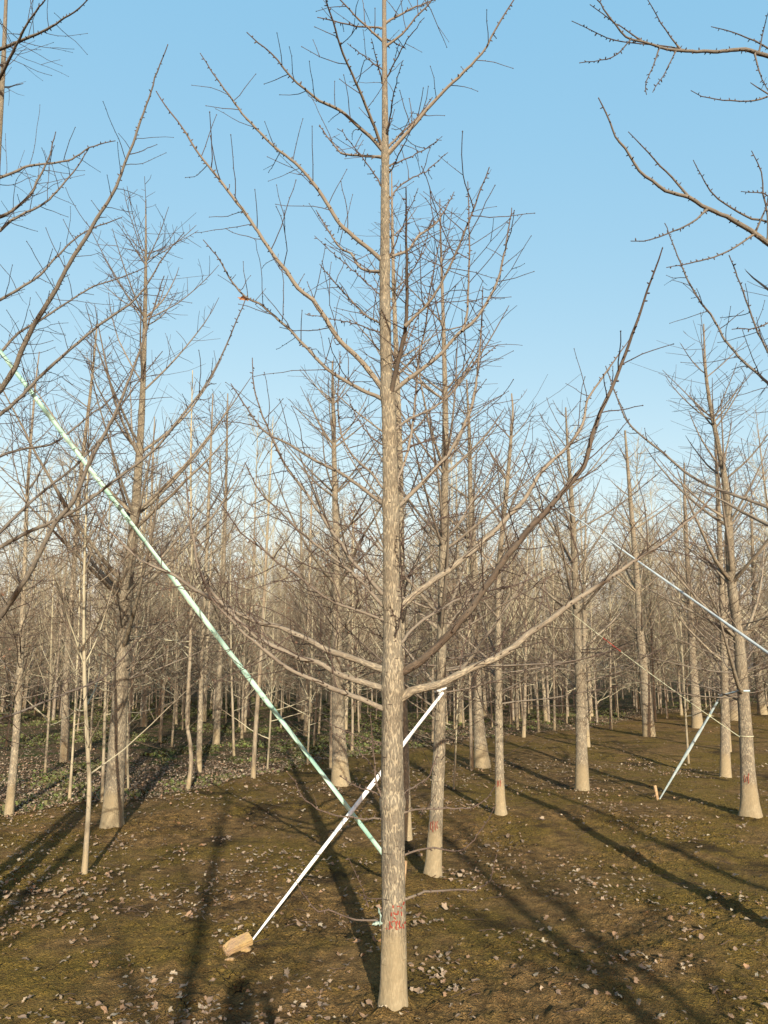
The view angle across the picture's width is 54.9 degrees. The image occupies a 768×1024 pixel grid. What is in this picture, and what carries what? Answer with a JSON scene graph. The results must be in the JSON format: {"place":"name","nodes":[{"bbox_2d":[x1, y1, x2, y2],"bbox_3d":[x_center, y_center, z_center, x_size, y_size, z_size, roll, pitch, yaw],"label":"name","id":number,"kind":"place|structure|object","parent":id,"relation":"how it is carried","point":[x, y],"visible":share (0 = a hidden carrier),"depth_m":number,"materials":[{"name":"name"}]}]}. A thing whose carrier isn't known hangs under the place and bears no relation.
{"place":"outdoors","nodes":[
{"label":"outdoors","id":0,"kind":"place"},
{"bbox_2d":[0,669,767,1023],"bbox_3d":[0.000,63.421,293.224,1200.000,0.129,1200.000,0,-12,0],"label":"ground","id":1,"kind":"structure","parent":0,"point":[160,947],"depth_m":5.54,"materials":[{"name":"soil"}]},
{"bbox_2d":[0,598,47,693],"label":"sapling","id":2,"kind":"object","parent":1,"relation":"on","point":[14,653],"visible":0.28,"depth_m":23.13,"materials":[{"name":"brown plant"}]},
{"bbox_2d":[0,563,53,746],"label":"sapling","id":3,"kind":"object","parent":1,"relation":"on","point":[11,708],"visible":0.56,"depth_m":15.50,"materials":[{"name":"brown plant"}]},
{"bbox_2d":[0,558,54,691],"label":"sapling","id":4,"kind":"object","parent":1,"relation":"on","point":[2,642],"visible":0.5,"depth_m":21.43,"materials":[{"name":"brown plant"}]},
{"bbox_2d":[6,542,64,709],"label":"ginkgo tree","id":5,"kind":"object","parent":1,"relation":"on","point":[35,631],"visible":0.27,"depth_m":28.73,"materials":[{"name":"brown plant"}]},
{"bbox_2d":[4,554,78,715],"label":"sapling","id":6,"kind":"object","parent":1,"relation":"on","point":[36,698],"visible":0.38,"depth_m":25.33,"materials":[{"name":"brown plant"}]},
{"bbox_2d":[9,550,97,772],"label":"sapling","id":7,"kind":"object","parent":1,"relation":"on","point":[49,702],"visible":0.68,"depth_m":11.80,"materials":[{"name":"brown plant"}]},
{"bbox_2d":[0,319,113,816],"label":"ginkgo tree","id":8,"kind":"object","parent":1,"relation":"on","point":[9,809],"visible":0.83,"depth_m":8.80,"materials":[{"name":"brown plant"}]},
{"bbox_2d":[1,306,134,762],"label":"ginkgo tree","id":9,"kind":"object","parent":1,"relation":"on","point":[65,743],"visible":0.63,"depth_m":13.46,"materials":[{"name":"brown plant"}]},
{"bbox_2d":[60,545,114,731],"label":"sapling","id":10,"kind":"object","parent":1,"relation":"on","point":[86,639],"visible":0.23,"depth_m":19.12,"materials":[{"name":"brown plant"}]},
{"bbox_2d":[53,512,149,750],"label":"sapling","id":11,"kind":"object","parent":1,"relation":"on","point":[96,657],"visible":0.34,"depth_m":14.65,"materials":[{"name":"brown plant"}]},
{"bbox_2d":[52,486,159,801],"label":"sapling","id":12,"kind":"object","parent":1,"relation":"on","point":[104,722],"visible":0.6,"depth_m":9.43,"materials":[{"name":"brown plant"}]},
{"bbox_2d":[40,529,172,800],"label":"sapling","id":13,"kind":"object","parent":1,"relation":"on","point":[76,681],"visible":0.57,"depth_m":9.48,"materials":[{"name":"brown plant"}]},
{"bbox_2d":[14,418,199,874],"bbox_3d":[-2.449,1.078,6.460,1.394,3.819,1.626,0,-12,0],"label":"sapling","id":14,"kind":"object","parent":1,"relation":"on","point":[84,867],"visible":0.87,"depth_m":6.20,"materials":[{"name":"brown plant"}]},
{"bbox_2d":[72,547,172,703],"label":"sapling","id":15,"kind":"object","parent":1,"relation":"on","point":[131,645],"visible":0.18,"depth_m":15.75,"materials":[{"name":"brown plant"}]},
{"bbox_2d":[0,0,245,768],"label":"ginkgo tree","id":16,"kind":"object","parent":1,"relation":"on","point":[3,385],"visible":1,"depth_m":5.28,"materials":[{"name":"brown plant"}]},
{"bbox_2d":[0,349,380,853],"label":"strap","id":17,"kind":"object","parent":16,"relation":"attached to","point":[207,623],"visible":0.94,"depth_m":5.36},
{"bbox_2d":[0,176,255,828],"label":"ginkgo tree","id":18,"kind":"object","parent":1,"relation":"on","point":[112,814],"visible":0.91,"depth_m":8.01,"materials":[{"name":"brown plant"}]},
{"bbox_2d":[85,481,187,697],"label":"ginkgo tree","id":19,"kind":"object","parent":1,"relation":"on","point":[135,616],"visible":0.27,"depth_m":18.20,"materials":[{"name":"brown plant"}]},
{"bbox_2d":[55,446,228,774],"bbox_3d":[-4.205,1.526,12.097,2.921,5.330,2.052,-1,-12,5],"label":"sapling","id":20,"kind":"object","parent":1,"relation":"on","point":[132,689],"visible":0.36,"depth_m":11.88,"materials":[{"name":"brown plant"}]},
{"bbox_2d":[86,522,199,788],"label":"sapling","id":21,"kind":"object","parent":1,"relation":"on","point":[127,753],"visible":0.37,"depth_m":10.44,"materials":[{"name":"brown plant"}]},
{"bbox_2d":[105,416,199,726],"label":"ginkgo tree","id":22,"kind":"object","parent":1,"relation":"on","point":[143,722],"visible":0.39,"depth_m":21.44,"materials":[{"name":"brown plant"}]},
{"bbox_2d":[78,370,234,788],"bbox_3d":[-3.029,0.772,10.274,1.356,6.084,1.914,-5,-13,23],"label":"sapling","id":23,"kind":"object","parent":1,"relation":"on","point":[190,769],"visible":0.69,"depth_m":10.49,"materials":[{"name":"brown plant"}]},
{"bbox_2d":[133,596,192,720],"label":"sapling","id":24,"kind":"object","parent":1,"relation":"on","point":[155,667],"visible":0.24,"depth_m":23.32,"materials":[{"name":"brown plant"}]},
{"bbox_2d":[130,510,201,715],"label":"ginkgo tree","id":25,"kind":"object","parent":1,"relation":"on","point":[160,693],"visible":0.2,"depth_m":25.27,"materials":[{"name":"brown plant"}]},
{"bbox_2d":[110,542,229,742],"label":"sapling","id":26,"kind":"object","parent":1,"relation":"on","point":[163,698],"visible":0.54,"depth_m":16.81,"materials":[{"name":"brown plant"}]},
{"bbox_2d":[137,565,211,723],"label":"sapling","id":27,"kind":"object","parent":1,"relation":"on","point":[176,708],"visible":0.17,"depth_m":22.12,"materials":[{"name":"brown plant"}]},
{"bbox_2d":[141,533,210,746],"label":"sapling","id":28,"kind":"object","parent":1,"relation":"on","point":[175,683],"visible":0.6,"depth_m":15.48,"materials":[{"name":"brown plant"}]},
{"bbox_2d":[162,579,214,729],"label":"sapling","id":29,"kind":"object","parent":1,"relation":"on","point":[183,687],"visible":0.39,"depth_m":19.62,"materials":[{"name":"brown plant"}]},
{"bbox_2d":[162,535,225,724],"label":"sapling","id":30,"kind":"object","parent":1,"relation":"on","point":[193,641],"visible":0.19,"depth_m":20.78,"materials":[{"name":"brown plant"}]},
{"bbox_2d":[160,508,246,721],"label":"ginkgo tree","id":31,"kind":"object","parent":1,"relation":"on","point":[205,695],"visible":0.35,"depth_m":23.00,"materials":[{"name":"brown plant"}]},
{"bbox_2d":[130,391,277,772],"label":"ginkgo tree","id":32,"kind":"object","parent":1,"relation":"on","point":[200,670],"visible":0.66,"depth_m":12.30,"materials":[{"name":"brown plant"}]},
{"bbox_2d":[197,512,247,709],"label":"ginkgo tree","id":33,"kind":"object","parent":1,"relation":"on","point":[211,704],"visible":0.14,"depth_m":28.80,"materials":[{"name":"brown plant"}]},
{"bbox_2d":[181,530,264,755],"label":"sapling","id":34,"kind":"object","parent":1,"relation":"on","point":[231,664],"visible":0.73,"depth_m":14.15,"materials":[{"name":"brown plant"}]},
{"bbox_2d":[174,390,286,744],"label":"ginkgo tree","id":35,"kind":"object","parent":1,"relation":"on","point":[217,724],"visible":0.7,"depth_m":16.09,"materials":[{"name":"brown plant"}]},
{"bbox_2d":[204,562,256,722],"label":"sapling","id":36,"kind":"object","parent":1,"relation":"on","point":[223,657],"visible":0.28,"depth_m":22.23,"materials":[{"name":"brown plant"}]},
{"bbox_2d":[223,932,252,956],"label":"wooden block","id":37,"kind":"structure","parent":1,"relation":"on","point":[238,943],"depth_m":4.28,"materials":[{"name":"wood"}]},
{"bbox_2d":[178,508,299,731],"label":"ginkgo tree","id":38,"kind":"object","parent":1,"relation":"on","point":[246,680],"visible":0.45,"depth_m":19.23,"materials":[{"name":"brown plant"}]},
{"bbox_2d":[191,558,297,737],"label":"sapling","id":39,"kind":"object","parent":1,"relation":"on","point":[243,689],"visible":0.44,"depth_m":17.52,"materials":[{"name":"brown plant"}]},
{"bbox_2d":[196,556,299,726],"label":"sapling","id":40,"kind":"object","parent":1,"relation":"on","point":[239,724],"visible":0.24,"depth_m":20.48,"materials":[{"name":"brown plant"}]},
{"bbox_2d":[228,422,313,778],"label":"sapling","id":41,"kind":"object","parent":1,"relation":"on","point":[256,715],"visible":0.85,"depth_m":11.54,"materials":[{"name":"brown plant"}]},
{"bbox_2d":[220,594,330,768],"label":"sapling","id":42,"kind":"object","parent":1,"relation":"on","point":[271,667],"visible":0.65,"depth_m":12.22,"materials":[{"name":"brown plant"}]},
{"bbox_2d":[261,561,295,705],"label":"ginkgo tree","id":43,"kind":"object","parent":1,"relation":"on","point":[276,702],"visible":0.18,"depth_m":32.25,"materials":[{"name":"brown plant"}]},
{"bbox_2d":[261,482,322,718],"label":"ginkgo tree","id":44,"kind":"object","parent":1,"relation":"on","point":[301,715],"visible":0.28,"depth_m":24.42,"materials":[{"name":"brown plant"}]},
{"bbox_2d":[268,579,316,728],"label":"sapling","id":45,"kind":"object","parent":1,"relation":"on","point":[282,672],"visible":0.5,"depth_m":20.10,"materials":[{"name":"brown plant"}]},
{"bbox_2d":[273,538,330,692],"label":"sapling","id":46,"kind":"object","parent":1,"relation":"on","point":[301,600],"visible":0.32,"depth_m":21.66,"materials":[{"name":"brown plant"}]},
{"bbox_2d":[274,514,330,712],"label":"ginkgo tree","id":47,"kind":"object","parent":1,"relation":"on","point":[305,593],"visible":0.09,"depth_m":27.45,"materials":[{"name":"brown plant"}]},
{"bbox_2d":[254,597,359,764],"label":"sapling","id":48,"kind":"object","parent":1,"relation":"on","point":[310,701],"visible":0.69,"depth_m":12.89,"materials":[{"name":"brown plant"}]},
{"bbox_2d":[269,569,350,745],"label":"sapling","id":49,"kind":"object","parent":1,"relation":"on","point":[315,719],"visible":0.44,"depth_m":15.75,"materials":[{"name":"brown plant"}]},
{"bbox_2d":[259,444,373,735],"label":"ginkgo tree","id":50,"kind":"object","parent":1,"relation":"on","point":[305,727],"visible":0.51,"depth_m":18.19,"materials":[{"name":"brown plant"}]},
{"bbox_2d":[285,531,350,733],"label":"sapling","id":51,"kind":"object","parent":1,"relation":"on","point":[320,701],"visible":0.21,"depth_m":18.72,"materials":[{"name":"brown plant"}]},
{"bbox_2d":[265,504,379,766],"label":"sapling","id":52,"kind":"object","parent":1,"relation":"on","point":[330,745],"visible":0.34,"depth_m":12.71,"materials":[{"name":"brown plant"}]},
{"bbox_2d":[240,351,405,786],"bbox_3d":[-0.825,0.630,10.869,2.520,6.505,2.604,0,-12,0],"label":"ginkgo tree","id":53,"kind":"object","parent":1,"relation":"on","point":[340,765],"visible":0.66,"depth_m":10.62,"materials":[{"name":"brown plant"}]},
{"bbox_2d":[283,539,365,701],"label":"sapling","id":54,"kind":"object","parent":1,"relation":"on","point":[326,619],"visible":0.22,"depth_m":17.39,"materials":[{"name":"brown plant"}]},
{"bbox_2d":[305,490,382,729],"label":"ginkgo tree","id":55,"kind":"object","parent":1,"relation":"on","point":[346,713],"visible":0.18,"depth_m":20.28,"materials":[{"name":"brown plant"}]},
{"bbox_2d":[279,483,415,750],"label":"sapling","id":56,"kind":"object","parent":1,"relation":"on","point":[352,702],"visible":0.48,"depth_m":15.16,"materials":[{"name":"brown plant"}]},
{"bbox_2d":[320,569,382,732],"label":"sapling","id":57,"kind":"object","parent":1,"relation":"on","point":[358,685],"visible":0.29,"depth_m":19.16,"materials":[{"name":"brown plant"}]},
{"bbox_2d":[0,696,765,816],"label":"green ground cover","id":58,"kind":"object","parent":1,"relation":"on","point":[46,781],"visible":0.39,"depth_m":16.36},
{"bbox_2d":[0,401,767,722],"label":"thicket","id":59,"kind":"object","parent":1,"relation":"on","point":[65,571],"visible":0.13,"depth_m":27.26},
{"bbox_2d":[0,704,767,1023],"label":"leaf litter","id":60,"kind":"object","parent":1,"relation":"on","point":[303,1005],"visible":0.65,"depth_m":6.00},
{"bbox_2d":[287,171,491,840],"bbox_3d":[0.040,-0.376,7.833,1.947,7.281,2.862,0,-12,0],"label":"ginkgo tree","id":61,"kind":"object","parent":1,"relation":"on","point":[407,820],"visible":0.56,"depth_m":7.70,"materials":[{"name":"brown plant"}]},
{"bbox_2d":[346,422,454,677],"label":"ginkgo tree","id":62,"kind":"object","parent":1,"relation":"on","point":[406,565],"visible":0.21,"depth_m":17.02,"materials":[{"name":"brown plant"}]},
{"bbox_2d":[87,0,736,1011],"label":"ginkgo tree","id":63,"kind":"object","parent":1,"relation":"on","point":[393,990],"visible":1,"depth_m":4.07,"materials":[{"name":"brown plant"}]},
{"bbox_2d":[362,577,504,789],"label":"sapling","id":64,"kind":"object","parent":1,"relation":"on","point":[455,731],"visible":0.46,"depth_m":10.15,"materials":[{"name":"brown plant"}]},
{"bbox_2d":[408,520,494,741],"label":"sapling","id":65,"kind":"object","parent":1,"relation":"on","point":[433,658],"visible":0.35,"depth_m":16.71,"materials":[{"name":"brown plant"}]},
{"bbox_2d":[411,497,493,722],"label":"ginkgo tree","id":66,"kind":"object","parent":1,"relation":"on","point":[459,711],"visible":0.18,"depth_m":22.71,"materials":[{"name":"brown plant"}]},
{"bbox_2d":[408,578,502,728],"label":"sapling","id":67,"kind":"object","parent":1,"relation":"on","point":[451,662],"visible":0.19,"depth_m":19.82,"materials":[{"name":"brown plant"}]},
{"bbox_2d":[298,170,622,877],"bbox_3d":[0.606,-0.038,6.381,2.550,5.922,2.080,8,-14,-34],"label":"ginkgo tree","id":68,"kind":"object","parent":1,"relation":"on","point":[433,864],"visible":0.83,"depth_m":6.07,"materials":[{"name":"brown plant"}]},
{"bbox_2d":[253,687,446,939],"bbox_3d":[-0.124,1.977,5.150,0.129,1.443,1.855,-11,-16,41],"label":"strap","id":69,"kind":"object","parent":68,"relation":"attached to","point":[353,809],"visible":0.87,"depth_m":5.00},
{"bbox_2d":[403,373,543,768],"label":"ginkgo tree","id":70,"kind":"object","parent":1,"relation":"on","point":[481,759],"visible":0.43,"depth_m":12.79,"materials":[{"name":"brown plant"}]},
{"bbox_2d":[433,497,516,769],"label":"sapling","id":71,"kind":"object","parent":1,"relation":"on","point":[471,763],"visible":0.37,"depth_m":12.30,"materials":[{"name":"brown plant"}]},
{"bbox_2d":[447,486,529,716],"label":"ginkgo tree","id":72,"kind":"object","parent":1,"relation":"on","point":[484,699],"visible":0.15,"depth_m":25.61,"materials":[{"name":"brown plant"}]},
{"bbox_2d":[453,507,533,727],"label":"sapling","id":73,"kind":"object","parent":1,"relation":"on","point":[491,621],"visible":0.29,"depth_m":20.33,"materials":[{"name":"brown plant"}]},
{"bbox_2d":[462,535,534,725],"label":"sapling","id":74,"kind":"object","parent":1,"relation":"on","point":[511,714],"visible":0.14,"depth_m":20.97,"materials":[{"name":"brown plant"}]},
{"bbox_2d":[455,520,574,729],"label":"sapling","id":75,"kind":"object","parent":1,"relation":"on","point":[514,620],"visible":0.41,"depth_m":19.73,"materials":[{"name":"brown plant"}]},
{"bbox_2d":[410,374,635,815],"bbox_3d":[1.587,0.900,8.630,2.566,4.985,2.504,3,-12,-13],"label":"ginkgo tree","id":76,"kind":"object","parent":1,"relation":"on","point":[500,806],"visible":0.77,"depth_m":8.39,"materials":[{"name":"brown plant"}]},
{"bbox_2d":[503,545,552,731],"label":"sapling","id":77,"kind":"object","parent":1,"relation":"on","point":[537,708],"visible":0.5,"depth_m":19.05,"materials":[{"name":"brown plant"}]},
{"bbox_2d":[485,527,573,720],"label":"sapling","id":78,"kind":"object","parent":1,"relation":"on","point":[517,625],"visible":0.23,"depth_m":21.64,"materials":[{"name":"brown plant"}]},
{"bbox_2d":[487,484,574,720],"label":"ginkgo tree","id":79,"kind":"object","parent":1,"relation":"on","point":[545,717],"visible":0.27,"depth_m":23.34,"materials":[{"name":"brown plant"}]},
{"bbox_2d":[510,536,559,736],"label":"sapling","id":80,"kind":"object","parent":1,"relation":"on","point":[525,692],"visible":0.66,"depth_m":17.66,"materials":[{"name":"brown plant"}]},
{"bbox_2d":[532,546,566,730],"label":"sapling","id":81,"kind":"object","parent":1,"relation":"on","point":[554,708],"visible":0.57,"depth_m":19.64,"materials":[{"name":"brown plant"}]},
{"bbox_2d":[531,563,590,722],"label":"sapling","id":82,"kind":"object","parent":1,"relation":"on","point":[564,642],"visible":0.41,"depth_m":21.91,"materials":[{"name":"brown plant"}]},
{"bbox_2d":[532,481,630,715],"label":"ginkgo tree","id":83,"kind":"object","parent":1,"relation":"on","point":[580,502],"visible":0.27,"depth_m":25.62,"materials":[{"name":"brown plant"}]},
{"bbox_2d":[493,382,676,790],"bbox_3d":[2.878,0.923,10.253,2.524,5.728,2.829,0,-12,0],"label":"ginkgo tree","id":84,"kind":"object","parent":1,"relation":"on","point":[581,775],"visible":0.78,"depth_m":10.33,"materials":[{"name":"brown plant"}]},
{"bbox_2d":[526,496,659,746],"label":"ginkgo tree","id":85,"kind":"object","parent":1,"relation":"on","point":[584,613],"visible":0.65,"depth_m":15.56,"materials":[{"name":"brown plant"}]},
{"bbox_2d":[592,571,638,717],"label":"sapling","id":86,"kind":"object","parent":1,"relation":"on","point":[615,651],"visible":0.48,"depth_m":24.79,"materials":[{"name":"brown plant"}]},
{"bbox_2d":[589,544,659,729],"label":"sapling","id":87,"kind":"object","parent":1,"relation":"on","point":[610,690],"visible":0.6,"depth_m":19.99,"materials":[{"name":"brown plant"}]},
{"bbox_2d":[592,515,678,708],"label":"ginkgo tree","id":88,"kind":"object","parent":1,"relation":"on","point":[638,707],"visible":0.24,"depth_m":29.57,"materials":[{"name":"brown plant"}]},
{"bbox_2d":[582,430,696,736],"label":"ginkgo tree","id":89,"kind":"object","parent":1,"relation":"on","point":[648,728],"visible":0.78,"depth_m":18.11,"materials":[{"name":"brown plant"}]},
{"bbox_2d":[627,554,678,721],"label":"sapling","id":90,"kind":"object","parent":1,"relation":"on","point":[654,697],"visible":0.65,"depth_m":22.83,"materials":[{"name":"brown plant"}]},
{"bbox_2d":[572,0,767,529],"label":"ginkgo tree","id":91,"kind":"object","parent":1,"relation":"on","point":[750,230],"visible":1,"depth_m":4.95,"materials":[{"name":"brown plant"}]},
{"bbox_2d":[516,475,767,653],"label":"strap","id":92,"kind":"object","parent":91,"relation":"attached to","point":[717,617],"visible":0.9,"depth_m":5.76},
{"bbox_2d":[631,515,712,715],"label":"ginkgo tree","id":93,"kind":"object","parent":1,"relation":"on","point":[680,701],"visible":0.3,"depth_m":25.70,"materials":[{"name":"brown plant"}]},
{"bbox_2d":[636,461,719,728],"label":"ginkgo tree","id":94,"kind":"object","parent":1,"relation":"on","point":[697,721],"visible":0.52,"depth_m":20.63,"materials":[{"name":"brown plant"}]},
{"bbox_2d":[652,527,719,763],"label":"sapling","id":95,"kind":"object","parent":1,"relation":"on","point":[685,701],"visible":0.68,"depth_m":13.31,"materials":[{"name":"brown plant"}]},
{"bbox_2d":[608,311,767,817],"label":"ginkgo tree","id":96,"kind":"object","parent":1,"relation":"on","point":[750,806],"visible":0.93,"depth_m":8.53,"materials":[{"name":"brown plant"}]},
{"bbox_2d":[659,690,749,798],"bbox_3d":[3.772,2.777,8.725,0.138,1.352,1.364,6,-13,-26],"label":"strap","id":97,"kind":"object","parent":96,"relation":"attached to","point":[688,750],"visible":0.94,"depth_m":8.81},
{"bbox_2d":[637,424,767,777],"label":"ginkgo tree","id":98,"kind":"object","parent":1,"relation":"on","point":[725,764],"visible":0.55,"depth_m":11.45,"materials":[{"name":"brown plant"}]},
{"bbox_2d":[663,530,767,751],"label":"ginkgo tree","id":99,"kind":"object","parent":1,"relation":"on","point":[726,601],"visible":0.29,"depth_m":14.84,"materials":[{"name":"brown plant"}]},
{"bbox_2d":[684,499,767,720],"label":"ginkgo tree","id":100,"kind":"object","parent":1,"relation":"on","point":[732,713],"visible":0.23,"depth_m":23.22,"materials":[{"name":"brown plant"}]},
{"bbox_2d":[714,401,767,668],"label":"ginkgo tree","id":101,"kind":"object","parent":1,"relation":"on","point":[763,479],"visible":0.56,"depth_m":19.80,"materials":[{"name":"brown plant"}]},
{"bbox_2d":[735,493,767,714],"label":"ginkgo tree","id":102,"kind":"object","parent":1,"relation":"on","point":[761,706],"visible":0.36,"depth_m":25.87,"materials":[{"name":"brown plant"}]},
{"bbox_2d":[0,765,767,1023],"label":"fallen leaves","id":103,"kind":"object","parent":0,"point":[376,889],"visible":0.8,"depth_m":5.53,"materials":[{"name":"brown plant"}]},
{"bbox_2d":[0,0,767,667],"label":"sky","id":104,"kind":"structure","parent":0,"point":[543,134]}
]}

